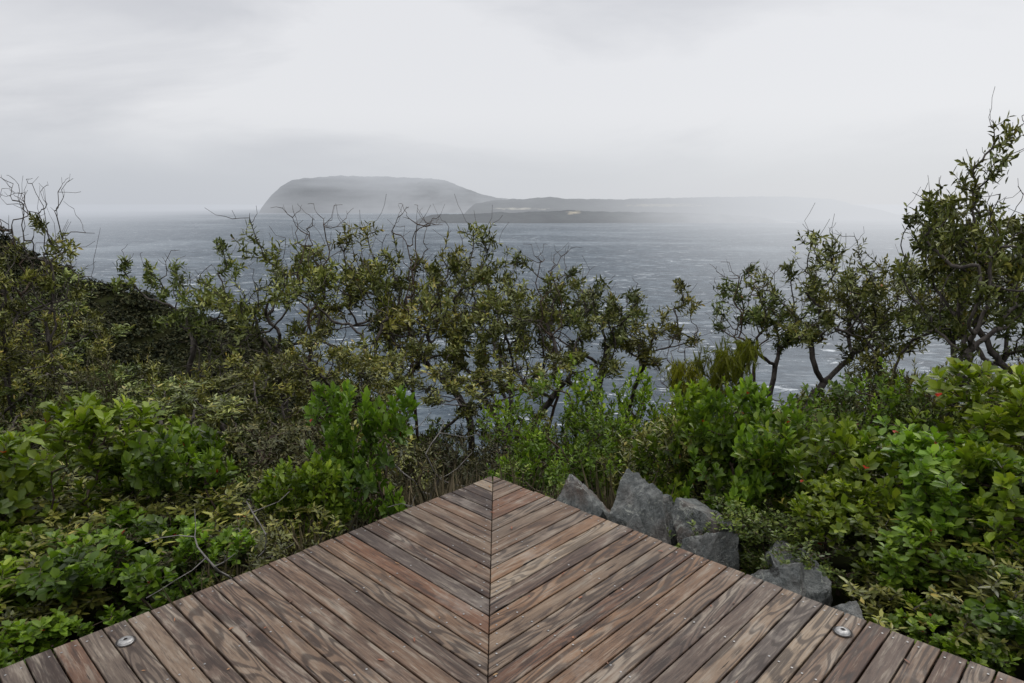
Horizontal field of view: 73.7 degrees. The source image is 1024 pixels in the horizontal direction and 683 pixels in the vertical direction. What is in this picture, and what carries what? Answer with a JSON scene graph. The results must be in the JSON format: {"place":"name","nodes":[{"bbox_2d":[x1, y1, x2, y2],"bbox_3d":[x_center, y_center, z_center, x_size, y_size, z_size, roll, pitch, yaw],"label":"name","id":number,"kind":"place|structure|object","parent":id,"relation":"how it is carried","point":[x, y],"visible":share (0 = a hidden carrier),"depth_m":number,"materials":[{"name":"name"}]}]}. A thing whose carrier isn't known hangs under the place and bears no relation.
{"place":"outdoors","nodes":[
{"label":"outdoors","id":0,"kind":"place"},
{"bbox_2d":[259,175,507,212],"bbox_3d":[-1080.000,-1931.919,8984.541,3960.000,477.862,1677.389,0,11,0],"label":"headland","id":1,"kind":"structure","parent":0,"point":[356,194],"depth_m":8310.47,"materials":[{"name":"grey stone"}]},
{"bbox_2d":[106,456,677,609],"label":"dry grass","id":2,"kind":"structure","parent":0,"point":[451,488],"depth_m":4.66,"materials":[{"name":"green plant"}]},
{"bbox_2d":[0,204,1023,475],"bbox_3d":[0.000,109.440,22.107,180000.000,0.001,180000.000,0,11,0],"label":"sea","id":3,"kind":"structure","parent":0,"point":[652,260],"depth_m":1416.45,"materials":[{"name":"liquid"}]},
{"bbox_2d":[0,248,1023,680],"bbox_3d":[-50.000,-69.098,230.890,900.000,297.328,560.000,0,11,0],"label":"ground","id":4,"kind":"structure","parent":0,"point":[836,560],"depth_m":8.16,"materials":[{"name":"black soil"}]},
{"bbox_2d":[0,427,42,548],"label":"broadleaf shrub","id":5,"kind":"object","parent":4,"relation":"on","point":[7,506],"visible":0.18,"depth_m":3.99,"materials":[{"name":"green plant"}]},
{"bbox_2d":[0,188,62,424],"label":"bare tree","id":6,"kind":"object","parent":4,"relation":"on","point":[20,294],"visible":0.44,"depth_m":7.22,"materials":[{"name":"brown wood"}]},
{"bbox_2d":[0,523,65,654],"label":"broadleaf shrub","id":7,"kind":"object","parent":4,"relation":"on","point":[7,566],"visible":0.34,"depth_m":3.56,"materials":[{"name":"green plant"}]},
{"bbox_2d":[0,340,84,416],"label":"eucalyptus tree","id":8,"kind":"object","parent":4,"relation":"on","point":[11,356],"visible":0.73,"depth_m":6.60,"materials":[{"name":"green plant"}]},
{"bbox_2d":[0,212,99,421],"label":"eucalyptus tree","id":9,"kind":"object","parent":4,"relation":"on","point":[45,277],"visible":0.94,"depth_m":6.87,"materials":[{"name":"green plant"}]},
{"bbox_2d":[0,175,111,397],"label":"bare tree","id":10,"kind":"object","parent":4,"relation":"on","point":[48,338],"visible":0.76,"depth_m":7.04,"materials":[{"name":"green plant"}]},
{"bbox_2d":[0,295,126,426],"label":"eucalyptus tree","id":11,"kind":"object","parent":4,"relation":"on","point":[97,349],"visible":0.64,"depth_m":7.09,"materials":[{"name":"green plant"}]},
{"bbox_2d":[0,604,131,668],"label":"broadleaf shrub","id":12,"kind":"object","parent":4,"relation":"on","point":[56,624],"visible":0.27,"depth_m":3.17,"materials":[{"name":"green plant"}]},
{"bbox_2d":[5,257,135,395],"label":"eucalyptus tree","id":13,"kind":"object","parent":4,"relation":"on","point":[68,307],"visible":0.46,"depth_m":8.60,"materials":[{"name":"green plant"}]},
{"bbox_2d":[0,391,164,541],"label":"broadleaf shrub","id":14,"kind":"object","parent":4,"relation":"on","point":[93,418],"visible":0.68,"depth_m":4.25,"materials":[{"name":"green plant"}]},
{"bbox_2d":[9,500,188,631],"bbox_3d":[-2.210,1.340,3.646,0.910,0.858,1.042,-6,13,-27],"label":"broadleaf shrub","id":15,"kind":"object","parent":4,"relation":"on","point":[141,574],"visible":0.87,"depth_m":3.49,"materials":[{"name":"green plant"}]},
{"bbox_2d":[0,361,207,458],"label":"eucalyptus tree","id":16,"kind":"object","parent":4,"relation":"on","point":[120,374],"visible":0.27,"depth_m":6.61,"materials":[{"name":"green plant"}]},
{"bbox_2d":[49,375,258,498],"bbox_3d":[-3.148,1.164,6.075,1.531,1.662,1.808,-9,15,-39],"label":"shrub","id":17,"kind":"object","parent":4,"relation":"on","point":[220,404],"visible":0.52,"depth_m":5.88,"materials":[{"name":"green plant"}]},
{"bbox_2d":[96,414,238,546],"bbox_3d":[-2.246,1.080,4.513,0.845,1.304,0.968,-7,13,-31],"label":"broadleaf shrub","id":18,"kind":"object","parent":4,"relation":"on","point":[166,465],"visible":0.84,"depth_m":4.33,"materials":[{"name":"green plant"}]},
{"bbox_2d":[105,237,255,377],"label":"eucalyptus tree","id":19,"kind":"object","parent":4,"relation":"on","point":[177,318],"visible":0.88,"depth_m":8.86,"materials":[{"name":"green plant"}]},
{"bbox_2d":[149,515,262,603],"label":"broadleaf shrub","id":20,"kind":"object","parent":4,"relation":"on","point":[187,544],"visible":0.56,"depth_m":3.80,"materials":[{"name":"green plant"}]},
{"bbox_2d":[0,226,426,476],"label":"hillside scrub","id":21,"kind":"object","parent":4,"relation":"on","point":[126,349],"visible":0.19,"depth_m":103.68,"materials":[{"name":"green plant"}]},
{"bbox_2d":[119,346,312,523],"bbox_3d":[-3.260,1.227,7.782,2.093,2.184,1.773,-4,12,-17],"label":"eucalyptus tree","id":22,"kind":"object","parent":4,"relation":"on","point":[229,386],"visible":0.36,"depth_m":7.64,"materials":[{"name":"green plant"}]},
{"bbox_2d":[145,491,294,597],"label":"dead branch","id":23,"kind":"object","parent":4,"relation":"on","point":[215,566],"visible":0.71,"depth_m":3.48,"materials":[{"name":"brown wood"}]},
{"bbox_2d":[170,330,269,459],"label":"bare tree","id":24,"kind":"object","parent":4,"relation":"on","point":[218,364],"visible":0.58,"depth_m":8.15,"materials":[{"name":"brown plant"}]},
{"bbox_2d":[180,340,327,446],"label":"eucalyptus tree","id":25,"kind":"object","parent":4,"relation":"on","point":[261,366],"visible":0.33,"depth_m":9.41,"materials":[{"name":"green plant"}]},
{"bbox_2d":[185,207,408,449],"bbox_3d":[-2.753,0.542,9.270,2.857,4.686,2.954,-5,12,-24],"label":"eucalyptus tree","id":26,"kind":"object","parent":4,"relation":"on","point":[248,313],"visible":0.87,"depth_m":8.63,"materials":[{"name":"green plant"}]},
{"bbox_2d":[251,451,354,544],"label":"broadleaf shrub","id":27,"kind":"object","parent":4,"relation":"on","point":[284,484],"visible":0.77,"depth_m":4.30,"materials":[{"name":"green plant"}]},
{"bbox_2d":[210,324,398,447],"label":"eucalyptus tree","id":28,"kind":"object","parent":4,"relation":"on","point":[343,364],"visible":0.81,"depth_m":7.12,"materials":[{"name":"green plant"}]},
{"bbox_2d":[272,203,355,428],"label":"bare tree","id":29,"kind":"object","parent":4,"relation":"on","point":[309,327],"visible":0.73,"depth_m":8.61,"materials":[{"name":"brown plant"}]},
{"bbox_2d":[292,379,420,532],"bbox_3d":[-1.034,0.963,4.647,0.912,1.527,0.825,8,14,35],"label":"broadleaf shrub","id":30,"kind":"object","parent":4,"relation":"on","point":[341,438],"visible":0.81,"depth_m":4.48,"materials":[{"name":"green plant"}]},
{"bbox_2d":[321,496,414,529],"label":"dead branch","id":31,"kind":"object","parent":4,"relation":"on","point":[387,507],"visible":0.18,"depth_m":4.40,"materials":[{"name":"brown wood"}]},
{"bbox_2d":[299,198,483,391],"bbox_3d":[-1.628,0.481,9.860,2.580,5.123,2.573,-5,12,-22],"label":"eucalyptus tree","id":32,"kind":"object","parent":4,"relation":"on","point":[388,325],"visible":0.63,"depth_m":9.38,"materials":[{"name":"green plant"}]},
{"bbox_2d":[324,334,492,476],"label":"eucalyptus tree","id":33,"kind":"object","parent":4,"relation":"on","point":[410,380],"visible":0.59,"depth_m":7.81,"materials":[{"name":"green plant"}]},
{"bbox_2d":[372,203,456,467],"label":"bare tree","id":34,"kind":"object","parent":4,"relation":"on","point":[412,365],"visible":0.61,"depth_m":9.22,"materials":[{"name":"brown plant"}]},
{"bbox_2d":[358,414,477,497],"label":"dead branch","id":35,"kind":"object","parent":4,"relation":"on","point":[406,475],"visible":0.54,"depth_m":5.39,"materials":[{"name":"brown wood"}]},
{"bbox_2d":[359,194,536,456],"bbox_3d":[-0.964,0.455,9.678,2.334,4.979,2.328,-9,14,-37],"label":"eucalyptus tree","id":36,"kind":"object","parent":4,"relation":"on","point":[426,299],"visible":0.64,"depth_m":9.23,"materials":[{"name":"green plant"}]},
{"bbox_2d":[405,342,576,450],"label":"eucalyptus tree","id":37,"kind":"object","parent":4,"relation":"on","point":[479,382],"visible":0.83,"depth_m":7.84,"materials":[{"name":"green plant"}]},
{"bbox_2d":[428,268,564,458],"bbox_3d":[-0.258,0.905,10.131,1.936,4.067,2.018,-8,14,-33],"label":"eucalyptus tree","id":38,"kind":"object","parent":4,"relation":"on","point":[547,344],"visible":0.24,"depth_m":9.76,"materials":[{"name":"green plant"}]},
{"bbox_2d":[0,476,1023,682],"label":"timber viewing deck","id":39,"kind":"structure","parent":4,"relation":"on","point":[641,610],"depth_m":2.75,"materials":[{"name":"brown wood"}]},
{"bbox_2d":[115,635,135,646],"bbox_3d":[-1.483,1.146,2.620,0.072,0.011,0.072,0,11,0],"label":"anchor bolt","id":40,"kind":"object","parent":39,"relation":"on","point":[124,641],"visible":1,"depth_m":2.61,"materials":[{"name":"metal"}]},
{"bbox_2d":[833,626,852,636],"bbox_3d":[1.298,1.133,2.679,0.072,0.011,0.072,0,11,0],"label":"anchor bolt","id":41,"kind":"object","parent":39,"relation":"on","point":[842,631],"visible":1,"depth_m":2.67,"materials":[{"name":"metal"}]},
{"bbox_2d":[0,345,1023,663],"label":"undergrowth","id":42,"kind":"object","parent":4,"relation":"on","point":[264,447],"visible":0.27,"depth_m":4.75,"materials":[{"name":"green plant"}]},
{"bbox_2d":[480,429,585,498],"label":"green heath shrub","id":43,"kind":"object","parent":4,"relation":"on","point":[538,449],"visible":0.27,"depth_m":5.81,"materials":[{"name":"green plant"}]},
{"bbox_2d":[446,248,626,425],"bbox_3d":[0.338,0.727,9.419,2.397,4.035,2.300,0,11,-2],"label":"eucalyptus tree","id":44,"kind":"object","parent":4,"relation":"on","point":[495,330],"visible":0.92,"depth_m":8.71,"materials":[{"name":"green plant"}]},
{"bbox_2d":[507,242,580,460],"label":"bare tree","id":45,"kind":"object","parent":4,"relation":"on","point":[553,406],"visible":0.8,"depth_m":8.87,"materials":[{"name":"brown plant"}]},
{"bbox_2d":[476,353,642,494],"bbox_3d":[0.434,1.046,6.252,1.522,1.944,1.198,1,11,4],"label":"green heath shrub","id":46,"kind":"object","parent":4,"relation":"on","point":[542,384],"visible":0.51,"depth_m":6.03,"materials":[{"name":"green plant"}]},
{"bbox_2d":[518,395,644,501],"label":"green heath shrub","id":47,"kind":"object","parent":4,"relation":"on","point":[592,449],"visible":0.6,"depth_m":5.62,"materials":[{"name":"green plant"}]},
{"bbox_2d":[556,474,609,519],"bbox_3d":[0.490,1.242,4.796,0.459,0.692,0.722,3,12,15],"label":"rock","id":48,"kind":"object","parent":4,"relation":"on","point":[576,493],"visible":0.32,"depth_m":4.61,"materials":[{"name":"grey stone"}]},
{"bbox_2d":[531,264,649,407],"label":"eucalyptus tree","id":49,"kind":"object","parent":4,"relation":"on","point":[618,332],"visible":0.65,"depth_m":9.46,"materials":[{"name":"green plant"}]},
{"bbox_2d":[569,365,690,491],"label":"green heath shrub","id":50,"kind":"object","parent":4,"relation":"on","point":[642,398],"visible":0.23,"depth_m":6.60,"materials":[{"name":"green plant"}]},
{"bbox_2d":[626,514,646,534],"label":"rock","id":51,"kind":"object","parent":4,"relation":"on","point":[635,523],"visible":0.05,"depth_m":4.11,"materials":[{"name":"grey stone"}]},
{"bbox_2d":[608,468,673,545],"bbox_3d":[0.866,1.258,4.431,0.392,0.833,0.407,11,16,43],"label":"rock","id":52,"kind":"object","parent":4,"relation":"on","point":[639,495],"visible":0.52,"depth_m":4.30,"materials":[{"name":"grey stone"}]},
{"bbox_2d":[575,277,713,422],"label":"eucalyptus tree","id":53,"kind":"object","parent":4,"relation":"on","point":[643,350],"visible":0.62,"depth_m":9.83,"materials":[{"name":"green plant"}]},
{"bbox_2d":[663,494,677,547],"bbox_3d":[1.033,1.443,4.791,0.358,0.746,0.381,-5,12,-22],"label":"rock","id":54,"kind":"object","parent":4,"relation":"on","point":[667,498],"visible":0.12,"depth_m":4.69,"materials":[{"name":"grey stone"}]},
{"bbox_2d":[656,356,705,425],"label":"needle leaf bush","id":55,"kind":"object","parent":4,"relation":"on","point":[677,371],"visible":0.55,"depth_m":6.51,"materials":[{"name":"green plant"}]},
{"bbox_2d":[649,324,713,413],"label":"bare tree","id":56,"kind":"object","parent":4,"relation":"on","point":[672,356],"visible":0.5,"depth_m":8.83,"materials":[{"name":"brown plant"}]},
{"bbox_2d":[631,376,745,501],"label":"broadleaf shrub","id":57,"kind":"object","parent":4,"relation":"on","point":[686,425],"visible":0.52,"depth_m":5.16,"materials":[{"name":"green plant"}]},
{"bbox_2d":[671,497,745,551],"bbox_3d":[1.235,1.325,4.444,0.423,0.560,0.416,-6,13,-27],"label":"rock","id":58,"kind":"object","parent":4,"relation":"on","point":[682,509],"visible":0.37,"depth_m":4.38,"materials":[{"name":"grey stone"}]},
{"bbox_2d":[680,531,739,569],"bbox_3d":[1.164,1.338,4.103,0.560,0.608,0.331,-11,16,-42],"label":"rock","id":59,"kind":"object","parent":4,"relation":"on","point":[720,548],"visible":0.43,"depth_m":3.94,"materials":[{"name":"grey stone"}]},
{"bbox_2d":[650,376,777,513],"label":"green heath shrub","id":60,"kind":"object","parent":4,"relation":"on","point":[669,409],"visible":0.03,"depth_m":5.87,"materials":[{"name":"green plant"}]},
{"bbox_2d":[693,343,742,415],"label":"needle leaf bush","id":61,"kind":"object","parent":4,"relation":"on","point":[724,363],"visible":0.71,"depth_m":6.40,"materials":[{"name":"green plant"}]},
{"bbox_2d":[715,334,764,412],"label":"needle leaf bush","id":62,"kind":"object","parent":4,"relation":"on","point":[745,348],"visible":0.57,"depth_m":6.54,"materials":[{"name":"green plant"}]},
{"bbox_2d":[681,373,807,562],"bbox_3d":[1.620,1.001,4.877,0.825,1.524,0.926,2,12,11],"label":"broadleaf shrub","id":63,"kind":"object","parent":4,"relation":"on","point":[750,483],"visible":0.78,"depth_m":4.72,"materials":[{"name":"green plant"}]},
{"bbox_2d":[709,259,788,406],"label":"tree","id":64,"kind":"object","parent":4,"relation":"on","point":[753,373],"visible":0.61,"depth_m":8.58,"materials":[{"name":"green plant"}]},
{"bbox_2d":[705,261,827,396],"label":"eucalyptus tree","id":65,"kind":"object","parent":4,"relation":"on","point":[755,312],"visible":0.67,"depth_m":9.01,"materials":[{"name":"green plant"}]},
{"bbox_2d":[751,562,805,597],"bbox_3d":[1.365,1.427,3.644,0.363,0.564,0.430,5,12,23],"label":"rock","id":66,"kind":"object","parent":4,"relation":"on","point":[789,577],"visible":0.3,"depth_m":3.55,"materials":[{"name":"grey stone"}]},
{"bbox_2d":[762,540,832,606],"bbox_3d":[1.646,1.435,3.885,0.372,0.508,0.527,1,11,3],"label":"rock","id":67,"kind":"object","parent":4,"relation":"on","point":[818,584],"visible":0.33,"depth_m":3.75,"materials":[{"name":"grey stone"}]},
{"bbox_2d":[733,205,919,407],"bbox_3d":[3.824,0.408,8.323,2.206,4.120,2.211,1,12,7],"label":"eucalyptus tree","id":68,"kind":"object","parent":4,"relation":"on","point":[808,334],"visible":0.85,"depth_m":7.90,"materials":[{"name":"green plant"}]},
{"bbox_2d":[734,411,925,567],"bbox_3d":[2.073,1.054,4.611,1.223,1.236,1.273,-1,11,-4],"label":"broadleaf shrub","id":69,"kind":"object","parent":4,"relation":"on","point":[846,448],"visible":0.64,"depth_m":4.45,"materials":[{"name":"green plant"}]},
{"bbox_2d":[778,475,909,595],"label":"broadleaf shrub","id":70,"kind":"object","parent":4,"relation":"on","point":[839,530],"visible":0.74,"depth_m":4.01,"materials":[{"name":"green plant"}]},
{"bbox_2d":[832,601,863,619],"bbox_3d":[1.612,1.510,3.382,0.413,0.555,0.309,3,12,13],"label":"rock","id":71,"kind":"object","parent":4,"relation":"on","point":[852,608],"visible":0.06,"depth_m":3.27,"materials":[{"name":"grey stone"}]},
{"bbox_2d":[758,356,962,545],"bbox_3d":[2.887,0.982,5.733,1.623,1.787,1.278,3,12,14],"label":"green heath shrub","id":72,"kind":"object","parent":4,"relation":"on","point":[888,396],"visible":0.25,"depth_m":5.53,"materials":[{"name":"green plant"}]},
{"bbox_2d":[791,226,982,417],"bbox_3d":[4.584,0.520,8.471,2.216,3.824,2.142,-7,13,-31],"label":"eucalyptus tree","id":73,"kind":"object","parent":4,"relation":"on","point":[872,360],"visible":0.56,"depth_m":7.97,"materials":[{"name":"green plant"}]},
{"bbox_2d":[858,415,1023,549],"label":"broadleaf shrub","id":74,"kind":"object","parent":4,"relation":"on","point":[942,500],"visible":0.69,"depth_m":3.94,"materials":[{"name":"green plant"}]},
{"bbox_2d":[866,511,1023,635],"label":"broadleaf shrub","id":75,"kind":"object","parent":4,"relation":"on","point":[919,531],"visible":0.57,"depth_m":3.63,"materials":[{"name":"green plant"}]},
{"bbox_2d":[870,591,1023,680],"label":"broadleaf shrub","id":76,"kind":"object","parent":4,"relation":"on","point":[987,654],"visible":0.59,"depth_m":3.26,"materials":[{"name":"green plant"}]},
{"bbox_2d":[874,209,1023,413],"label":"eucalyptus tree","id":77,"kind":"object","parent":4,"relation":"on","point":[949,333],"visible":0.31,"depth_m":7.30,"materials":[{"name":"green plant"}]},
{"bbox_2d":[889,125,1023,429],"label":"eucalyptus tree","id":78,"kind":"object","parent":4,"relation":"on","point":[964,350],"visible":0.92,"depth_m":5.99,"materials":[{"name":"green plant"}]},
{"bbox_2d":[904,357,1023,507],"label":"broadleaf shrub","id":79,"kind":"object","parent":4,"relation":"on","point":[985,418],"visible":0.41,"depth_m":4.65,"materials":[{"name":"green plant"}]},
{"bbox_2d":[909,191,1023,382],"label":"eucalyptus tree","id":80,"kind":"object","parent":4,"relation":"on","point":[1013,220],"visible":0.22,"depth_m":6.71,"materials":[{"name":"green plant"}]},
{"bbox_2d":[915,88,1023,443],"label":"eucalyptus tree","id":81,"kind":"object","parent":4,"relation":"on","point":[958,217],"visible":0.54,"depth_m":6.21,"materials":[{"name":"green plant"}]},
{"bbox_2d":[948,438,1023,562],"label":"broadleaf shrub","id":82,"kind":"object","parent":4,"relation":"on","point":[1002,511],"visible":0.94,"depth_m":3.72,"materials":[{"name":"green plant"}]},
{"bbox_2d":[960,575,1023,644],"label":"broadleaf shrub","id":83,"kind":"object","parent":4,"relation":"on","point":[1006,619],"visible":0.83,"depth_m":3.11,"materials":[{"name":"green plant"}]},
{"bbox_2d":[0,0,1023,203],"label":"sky","id":84,"kind":"structure","parent":0,"point":[127,101],"materials":[{"name":"white"}]},
{"bbox_2d":[416,210,796,222],"bbox_3d":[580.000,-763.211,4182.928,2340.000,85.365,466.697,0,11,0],"label":"island","id":85,"kind":"structure","parent":0,"point":[570,216],"depth_m":4027.52,"materials":[{"name":"grey stone"}]},
{"bbox_2d":[465,196,927,218],"bbox_3d":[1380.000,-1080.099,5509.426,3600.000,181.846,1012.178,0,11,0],"label":"peninsula","id":86,"kind":"object","parent":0,"point":[784,207],"visible":0.87,"depth_m":5173.50}
]}

